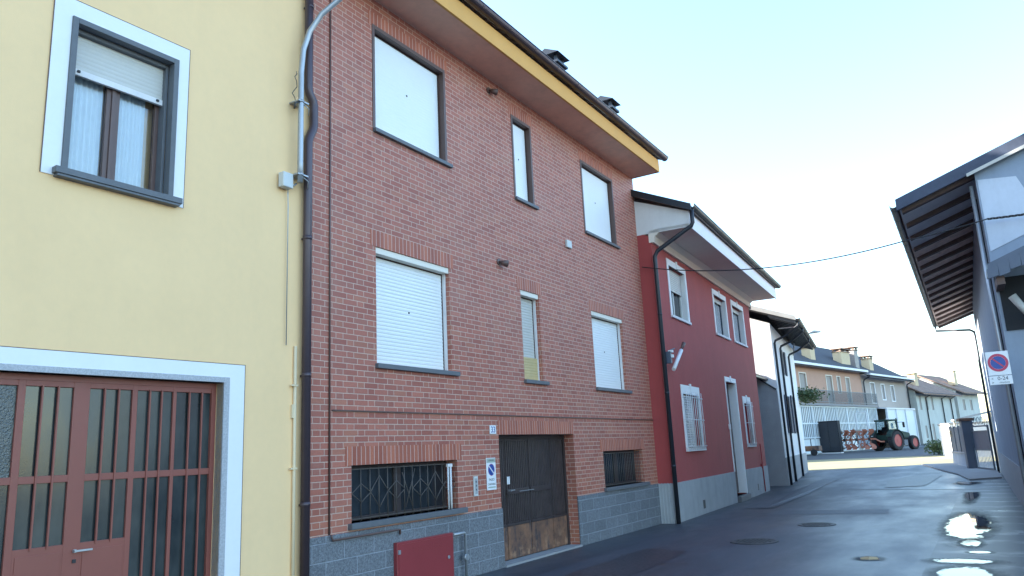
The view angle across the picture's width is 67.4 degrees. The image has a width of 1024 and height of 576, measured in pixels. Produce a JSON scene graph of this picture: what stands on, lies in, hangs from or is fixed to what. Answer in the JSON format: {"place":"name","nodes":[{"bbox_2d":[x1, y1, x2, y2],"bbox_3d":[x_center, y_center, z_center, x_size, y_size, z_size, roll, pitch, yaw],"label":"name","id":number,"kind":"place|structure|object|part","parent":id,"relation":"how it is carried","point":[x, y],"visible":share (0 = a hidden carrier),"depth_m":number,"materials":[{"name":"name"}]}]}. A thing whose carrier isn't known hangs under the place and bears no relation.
{"place":"outdoors","nodes":[
{"label":"outdoors","id":0,"kind":"place"},
{"bbox_2d":[0,0,309,575],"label":"yellow house","id":1,"kind":"structure","parent":0,"point":[150,388],"depth_m":7.40,"materials":[{"name":"paint"}]},
{"bbox_2d":[39,0,190,207],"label":"window","id":2,"kind":"structure","parent":1,"relation":"in","point":[81,62],"depth_m":7.43,"materials":[{"name":"grey stone"}]},
{"bbox_2d":[0,346,245,575],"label":"garage door","id":3,"kind":"structure","parent":1,"relation":"in","point":[108,476],"depth_m":6.90,"materials":[{"name":"paint"}]},
{"bbox_2d":[278,171,296,344],"bbox_3d":[-2.539,-0.348,8.679,0.090,1.990,0.229,-10,-14,30],"label":"cable junction box","id":4,"kind":"object","parent":1,"relation":"attached to","point":[286,181],"visible":1,"depth_m":8.78,"materials":[{"name":"grey plastic"}]},
{"bbox_2d":[289,0,341,188],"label":"service mast","id":5,"kind":"object","parent":1,"relation":"attached to","point":[300,103],"visible":0.99,"depth_m":9.14,"materials":[{"name":"metal"}]},
{"bbox_2d":[299,0,667,575],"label":"brick house","id":6,"kind":"structure","parent":0,"point":[437,340],"depth_m":11.68,"materials":[{"name":"brick"}]},
{"bbox_2d":[348,460,467,529],"bbox_3d":[-1.386,2.647,9.994,0.330,0.728,2.330,-10,-14,30],"label":"window","id":7,"kind":"structure","parent":6,"relation":"in","point":[389,490],"depth_m":9.97,"materials":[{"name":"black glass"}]},
{"bbox_2d":[372,23,452,168],"bbox_3d":[-1.520,-2.761,11.341,0.255,1.620,1.775,-10,-14,30],"label":"window","id":8,"kind":"structure","parent":6,"relation":"in","point":[409,100],"depth_m":11.34,"materials":[{"name":"white metal"}]},
{"bbox_2d":[375,247,460,375],"bbox_3d":[-1.349,0.380,10.660,0.225,1.603,1.780,-10,-14,30],"label":"window","id":9,"kind":"structure","parent":6,"relation":"in","point":[411,316],"depth_m":10.67,"materials":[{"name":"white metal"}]},
{"bbox_2d":[394,532,453,575],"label":"meter cabinet","id":10,"kind":"object","parent":6,"relation":"attached to","point":[433,555],"visible":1,"depth_m":9.86,"materials":[{"name":"red metal"}]},
{"bbox_3d":[-1.088,3.522,9.871,0.011,0.540,1.110,-10,-14,30],"label":"door","id":11,"kind":"part","parent":10,"relation":"part of","materials":[{"name":"red metal"}]},
{"bbox_2d":[473,476,477,495],"bbox_3d":[-0.524,2.879,11.148,0.027,0.280,0.100,-10,-14,30],"label":"intercom","id":12,"kind":"object","parent":6,"relation":"attached to","point":[475,484],"visible":1,"depth_m":11.13,"materials":[{"name":"grey plastic"}]},
{"bbox_2d":[486,458,496,490],"bbox_3d":[-0.312,2.795,11.539,0.016,0.470,0.250,-10,-14,30],"label":"no parking sign","id":13,"kind":"object","parent":6,"relation":"attached to","point":[491,473],"visible":1,"depth_m":11.53,"materials":[{"name":"white metal"}]},
{"bbox_2d":[486,87,497,95],"bbox_3d":[-0.345,-3.394,13.249,0.200,0.149,0.121,-1,-12,-7],"label":"wall spotlight","id":14,"kind":"object","parent":6,"relation":"attached to","point":[492,91],"depth_m":13.21,"materials":[{"name":"brown metal"}]},
{"bbox_2d":[489,425,495,433],"bbox_3d":[-0.294,2.170,11.757,0.015,0.130,0.170,-10,-14,30],"label":"house number","id":15,"kind":"object","parent":6,"relation":"attached to","point":[492,428],"visible":1,"depth_m":11.74,"materials":[{"name":"white ceramic"}]},
{"bbox_2d":[497,258,508,266],"bbox_3d":[-0.157,-0.414,12.673,0.200,0.149,0.121,-1,-12,-7],"label":"wall spotlight","id":16,"kind":"object","parent":6,"relation":"attached to","point":[505,263],"depth_m":12.63,"materials":[{"name":"brown metal"}]},
{"bbox_2d":[510,114,538,209],"bbox_3d":[0.152,-2.269,13.995,0.255,1.620,0.785,-10,-14,30],"label":"window","id":17,"kind":"structure","parent":6,"relation":"in","point":[520,131],"depth_m":14.07,"materials":[{"name":"white metal"}]},
{"bbox_2d":[520,290,549,384],"bbox_3d":[0.323,0.872,13.314,0.225,1.603,0.790,-10,-14,30],"label":"window","id":18,"kind":"structure","parent":6,"relation":"in","point":[528,307],"depth_m":13.39,"materials":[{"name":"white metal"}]},
{"bbox_2d":[498,435,582,567],"bbox_3d":[0.411,3.438,12.789,0.310,1.953,2.520,-10,-14,30],"label":"door","id":19,"kind":"structure","parent":6,"relation":"in","point":[533,479],"depth_m":12.89,"materials":[{"name":"wood"}]},
{"bbox_2d":[565,240,571,248],"bbox_3d":[1.105,-0.853,14.978,0.050,0.150,0.200,-10,-14,30],"label":"junction box","id":20,"kind":"object","parent":6,"relation":"attached to","point":[568,243],"visible":1,"depth_m":14.93,"materials":[{"name":"grey plastic"}]},
{"bbox_2d":[580,159,620,248],"bbox_3d":[1.839,-1.772,16.675,0.255,1.620,1.695,-10,-14,30],"label":"window","id":21,"kind":"structure","parent":6,"relation":"in","point":[597,189],"depth_m":16.76,"materials":[{"name":"white metal"}]},
{"bbox_2d":[591,311,631,393],"bbox_3d":[2.010,1.369,15.993,0.225,1.603,1.700,-10,-14,30],"label":"window","id":22,"kind":"structure","parent":6,"relation":"in","point":[606,335],"depth_m":16.10,"materials":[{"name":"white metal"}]},
{"bbox_2d":[603,450,650,491],"bbox_3d":[2.252,3.724,15.769,0.330,0.758,2.190,-10,-14,30],"label":"window","id":23,"kind":"structure","parent":6,"relation":"in","point":[619,465],"depth_m":15.81,"materials":[{"name":"black glass"}]},
{"bbox_2d":[477,443,1003,575],"bbox_3d":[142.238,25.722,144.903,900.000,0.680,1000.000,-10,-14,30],"label":"road","id":24,"kind":"structure","parent":0,"point":[901,537],"depth_m":13.65,"materials":[{"name":"grey asphalt"}]},
{"bbox_2d":[564,548,685,575],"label":"road patch","id":25,"kind":"object","parent":24,"relation":"on","point":[634,562],"visible":1,"depth_m":11.21,"materials":[{"name":"grey asphalt"}]},
{"bbox_2d":[631,190,780,523],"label":"red house","id":26,"kind":"structure","parent":24,"relation":"on","point":[708,439],"depth_m":19.94,"materials":[{"name":"paint"}]},
{"bbox_2d":[666,342,685,370],"bbox_3d":[3.836,1.593,17.980,0.203,0.750,1.092,-10,-14,30],"label":"wall floodlight","id":27,"kind":"object","parent":26,"relation":"attached to","point":[669,355],"depth_m":17.66,"materials":[{"name":"white paint"}]},
{"bbox_2d":[666,258,691,324],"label":"window","id":28,"kind":"structure","parent":26,"relation":"in","point":[679,305],"depth_m":19.94,"materials":[{"name":"white paint"}]},
{"bbox_2d":[680,384,706,451],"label":"window","id":29,"kind":"structure","parent":26,"relation":"in","point":[689,419],"depth_m":18.98,"materials":[{"name":"white paint"}]},
{"bbox_2d":[711,288,730,340],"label":"window","id":30,"kind":"structure","parent":26,"relation":"in","point":[720,314],"depth_m":23.93,"materials":[{"name":"white paint"}]},
{"bbox_2d":[724,376,751,501],"bbox_3d":[6.590,4.454,22.878,0.400,3.640,1.520,-9,-14,27],"label":"door","id":31,"kind":"structure","parent":26,"relation":"in","point":[734,424],"depth_m":23.37,"materials":[{"name":"white paint"}]},
{"bbox_2d":[730,299,747,347],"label":"window","id":32,"kind":"structure","parent":26,"relation":"in","point":[739,332],"depth_m":26.09,"materials":[{"name":"white paint"}]},
{"bbox_2d":[742,395,756,446],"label":"window","id":33,"kind":"structure","parent":26,"relation":"in","point":[745,399],"depth_m":24.62,"materials":[{"name":"white paint"}]},
{"bbox_2d":[642,213,1023,270],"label":"overhead cable","id":34,"kind":"object","parent":26,"relation":"attached to","point":[1008,216],"visible":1,"depth_m":14.97,"materials":[{"name":"black rubber"}]},
{"bbox_2d":[730,538,778,543],"bbox_3d":[4.117,4.303,13.045,0.800,0.012,0.800,-10,-14,30],"label":"manhole cover","id":35,"kind":"object","parent":24,"relation":"on","point":[754,541],"visible":1,"depth_m":13.02,"materials":[{"name":"metal"}]},
{"bbox_2d":[756,374,767,379],"bbox_3d":[7.718,4.882,28.518,3.440,5.080,2.450,-9,-14,28],"label":"lean to shed","id":36,"kind":"object","parent":24,"relation":"on","point":[758,376],"visible":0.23,"depth_m":27.89,"materials":[{"name":"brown tile"}]},
{"bbox_2d":[748,305,816,485],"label":"white house","id":37,"kind":"structure","parent":24,"relation":"on","point":[774,334],"depth_m":29.16,"materials":[{"name":"paint"}]},
{"bbox_2d":[781,349,787,375],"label":"window","id":38,"kind":"structure","parent":37,"relation":"in","point":[783,353],"depth_m":32.61,"materials":[{"name":"grey metal"}]},
{"bbox_2d":[784,395,793,432],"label":"window","id":39,"kind":"structure","parent":37,"relation":"in","point":[784,395],"depth_m":31.50,"materials":[{"name":"brown metal"}]},
{"bbox_2d":[790,395,798,432],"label":"window","id":40,"kind":"structure","parent":37,"relation":"in","point":[790,395],"depth_m":32.84,"materials":[{"name":"brown metal"}]},
{"bbox_2d":[793,330,820,355],"bbox_3d":[14.178,2.639,36.961,1.651,1.222,0.180,-1,-12,-10],"label":"street lamp","id":41,"kind":"object","parent":37,"relation":"attached to","point":[813,331],"visible":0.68,"depth_m":37.06,"materials":[{"name":"silver metal"}]},
{"bbox_2d":[745,479,837,507],"bbox_3d":[9.407,6.550,24.857,0.755,0.090,12.557,-10,-14,29],"label":"road patch","id":42,"kind":"object","parent":24,"relation":"on","point":[787,497],"visible":1,"depth_m":22.94,"materials":[{"name":"grey asphalt"}]},
{"bbox_2d":[797,522,835,526],"bbox_3d":[6.012,4.665,15.146,0.720,0.012,0.720,-10,-14,30],"label":"manhole cover","id":43,"kind":"object","parent":24,"relation":"on","point":[815,524],"visible":1,"depth_m":15.11,"materials":[{"name":"metal"}]},
{"bbox_2d":[763,509,888,514],"bbox_3d":[7.200,5.148,17.628,2.682,0.001,1.212,-8,-13,25],"label":"road patch","id":44,"kind":"object","parent":24,"relation":"on","point":[805,512],"visible":1,"depth_m":17.58,"materials":[{"name":"grey asphalt"}]},
{"bbox_2d":[815,347,914,446],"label":"taupe house","id":45,"kind":"structure","parent":24,"relation":"on","point":[888,387],"depth_m":81.85,"materials":[{"name":"paint"}]},
{"bbox_2d":[869,382,876,402],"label":"window","id":46,"kind":"structure","parent":45,"relation":"in","point":[872,388],"depth_m":78.97,"materials":[{"name":"white paint"}]},
{"bbox_2d":[880,383,886,399],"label":"window","id":47,"kind":"structure","parent":45,"relation":"in","point":[882,385],"depth_m":81.26,"materials":[{"name":"white paint"}]},
{"bbox_2d":[890,385,895,401],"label":"window","id":48,"kind":"structure","parent":45,"relation":"in","point":[892,390],"depth_m":83.51,"materials":[{"name":"white paint"}]},
{"bbox_2d":[877,407,919,441],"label":"porch canopy","id":49,"kind":"object","parent":45,"relation":"attached to","point":[907,417],"visible":0.68,"depth_m":78.80,"materials":[{"name":"white paint"}]},
{"bbox_2d":[855,556,882,559],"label":"puddle","id":50,"kind":"object","parent":24,"relation":"on","point":[869,558],"visible":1,"depth_m":10.61,"materials":[{"name":"grey liquid"}]},
{"bbox_2d":[884,475,941,487],"bbox_3d":[13.924,6.712,26.717,1.621,0.070,6.239,-10,-14,30],"label":"road patch","id":51,"kind":"object","parent":24,"relation":"on","point":[922,480],"visible":1,"depth_m":26.52,"materials":[{"name":"grey asphalt"}]},
{"bbox_2d":[901,372,961,443],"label":"weathered house","id":52,"kind":"structure","parent":24,"relation":"on","point":[932,405],"depth_m":90.58,"materials":[{"name":"paint"}]},
{"bbox_2d":[917,370,987,422],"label":"tiled house","id":53,"kind":"structure","parent":24,"relation":"on","point":[967,403],"depth_m":101.57,"materials":[{"name":"paint"}]},
{"bbox_2d":[889,133,1023,506],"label":"rafter barn","id":54,"kind":"structure","parent":24,"relation":"on","point":[976,270],"depth_m":15.21,"materials":[{"name":"white paint"}]},
{"bbox_2d":[985,351,1012,385],"bbox_3d":[8.198,1.349,12.917,0.335,0.580,0.054,-10,-14,29],"label":"parking sign","id":55,"kind":"object","parent":54,"relation":"attached to","point":[998,362],"visible":1,"depth_m":12.90,"materials":[{"name":"white metal"}]},
{"bbox_2d":[949,426,966,465],"bbox_3d":[19.775,6.971,33.707,0.320,1.800,4.683,-7,-13,20],"label":"garden fence","id":56,"kind":"object","parent":24,"relation":"on","point":[958,453],"visible":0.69,"depth_m":34.41,"materials":[{"name":"metal"}]},
{"bbox_2d":[922,463,1001,480],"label":"kerb slab","id":57,"kind":"structure","parent":24,"relation":"on","point":[965,472],"depth_m":29.30,"materials":[{"name":"concrete"}]},
{"bbox_2d":[956,418,978,467],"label":"gate pillar","id":58,"kind":"structure","parent":57,"relation":"on","point":[965,429],"depth_m":31.38,"materials":[{"name":"grey concrete"}]},
{"bbox_2d":[970,416,995,469],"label":"garden gate","id":59,"kind":"structure","parent":58,"relation":"attached to","point":[981,439],"depth_m":30.10,"materials":[{"name":"metal"}]},
{"bbox_2d":[482,0,1023,420],"label":"sky","id":60,"kind":"structure","parent":0,"point":[796,127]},
{"bbox_2d":[807,447,941,459],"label":"yard","id":61,"kind":"structure","parent":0,"point":[890,452],"depth_m":55.04,"materials":[{"name":"concrete"}]},
{"bbox_2d":[805,439,821,455],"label":"hand cart","id":62,"kind":"object","parent":61,"relation":"on","point":[813,449],"visible":0.51,"depth_m":59.24,"materials":[{"name":"wood"}]},
{"bbox_2d":[818,420,843,453],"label":"steel locker","id":63,"kind":"object","parent":61,"relation":"on","point":[830,438],"visible":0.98,"depth_m":63.19,"materials":[{"name":"grey metal"}]},
{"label":"door","id":64,"kind":"part","parent":63,"relation":"part of","materials":[{"name":"grey metal"}]},
{"bbox_2d":[788,343,878,407],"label":"apricot house","id":65,"kind":"structure","parent":61,"relation":"on","point":[837,374],"depth_m":71.07,"materials":[{"name":"paint"}]},
{"bbox_2d":[798,372,808,401],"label":"window","id":66,"kind":"structure","parent":65,"relation":"in","point":[802,378],"depth_m":66.18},
{"bbox_2d":[797,386,831,405],"bbox_3d":[14.387,5.242,37.405,2.054,1.043,1.817,-10,-14,30],"label":"bush","id":67,"kind":"object","parent":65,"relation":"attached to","point":[805,396],"depth_m":37.24,"materials":[{"name":"green plant"}]},
{"bbox_2d":[825,375,834,403],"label":"window","id":68,"kind":"structure","parent":65,"relation":"in","point":[828,379],"depth_m":70.53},
{"bbox_2d":[836,376,841,393],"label":"window","id":69,"kind":"structure","parent":65,"relation":"in","point":[838,380],"depth_m":72.26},
{"bbox_2d":[845,377,852,403],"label":"window","id":70,"kind":"structure","parent":65,"relation":"in","point":[847,379],"depth_m":73.90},
{"bbox_2d":[800,405,877,454],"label":"slatted screen","id":71,"kind":"object","parent":61,"relation":"on","point":[812,417],"visible":0.45,"depth_m":67.28,"materials":[{"name":"white metal"}]},
{"bbox_2d":[841,429,884,449],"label":"plough","id":72,"kind":"object","parent":61,"relation":"on","point":[863,439],"visible":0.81,"depth_m":63.25,"materials":[{"name":"metal"}]},
{"bbox_2d":[855,412,870,445],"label":"yard gate leaf","id":73,"kind":"object","parent":61,"relation":"on","point":[866,441],"visible":0.41,"depth_m":67.90,"materials":[{"name":"white paint"}]},
{"bbox_2d":[868,418,919,450],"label":"tractor","id":74,"kind":"object","parent":61,"relation":"on","point":[896,439],"visible":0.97,"depth_m":63.50,"materials":[{"name":"metal"}]},
{"bbox_2d":[924,439,942,454],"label":"hedge shrub","id":75,"kind":"object","parent":61,"relation":"on","point":[936,446],"visible":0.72,"depth_m":47.73,"materials":[{"name":"green plant"}]},
{"bbox_2d":[807,455,995,470],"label":"yard","id":76,"kind":"structure","parent":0,"point":[829,464],"depth_m":41.73,"materials":[{"name":"grey concrete"}]},
{"bbox_2d":[937,423,952,457],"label":"boundary wall","id":77,"kind":"structure","parent":76,"relation":"on","point":[945,442],"depth_m":43.92,"materials":[{"name":"white paint"}]},
{"bbox_2d":[947,421,997,456],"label":"lane wall","id":78,"kind":"structure","parent":76,"relation":"on","point":[974,428],"depth_m":41.70,"materials":[{"name":"white paint"}]},
{"bbox_2d":[951,411,998,460],"bbox_3d":[22.219,7.092,36.678,1.800,2.420,2.100,-9,-13,25],"label":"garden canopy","id":79,"kind":"object","parent":76,"relation":"on","point":[977,414],"visible":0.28,"depth_m":36.28,"materials":[{"name":"metal"}]},
{"bbox_2d":[922,478,1023,575],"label":"pavement","id":80,"kind":"structure","parent":0,"point":[1002,508],"depth_m":12.18,"materials":[{"name":"grey asphalt"}]},
{"bbox_2d":[841,489,999,489],"bbox_3d":[12.159,6.083,23.168,0.155,0.014,4.546,9,-17,-43],"label":"road joint","id":81,"kind":"object","parent":80,"relation":"on","point":[920,489],"visible":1,"depth_m":23.05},
{"bbox_2d":[930,565,995,575],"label":"puddle","id":82,"kind":"object","parent":80,"relation":"on","point":[966,570],"visible":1,"depth_m":9.23,"materials":[{"name":"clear liquid"}]},
{"bbox_2d":[931,558,995,563],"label":"puddle","id":83,"kind":"object","parent":80,"relation":"on","point":[968,561],"visible":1,"depth_m":9.98,"materials":[{"name":"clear liquid"}]},
{"bbox_2d":[955,481,977,484],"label":"puddle","id":84,"kind":"object","parent":80,"relation":"on","point":[965,482],"visible":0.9,"depth_m":24.49,"materials":[{"name":"black liquid"}]},
{"bbox_2d":[942,512,994,540],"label":"puddle","id":85,"kind":"object","parent":80,"relation":"on","point":[965,526],"visible":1,"depth_m":13.63,"materials":[{"name":"white liquid"}]},
{"bbox_2d":[959,539,981,546],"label":"puddle","id":86,"kind":"object","parent":80,"relation":"on","point":[970,543],"visible":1,"depth_m":11.58,"materials":[{"name":"clear liquid"}]},
{"bbox_2d":[965,492,979,502],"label":"puddle","id":87,"kind":"object","parent":80,"relation":"on","point":[970,497],"visible":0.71,"depth_m":19.88,"materials":[{"name":"black liquid"}]},
{"bbox_2d":[968,551,992,553],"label":"puddle","id":88,"kind":"object","parent":80,"relation":"on","point":[979,552],"visible":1,"depth_m":10.67,"materials":[{"name":"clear liquid"}]}
]}

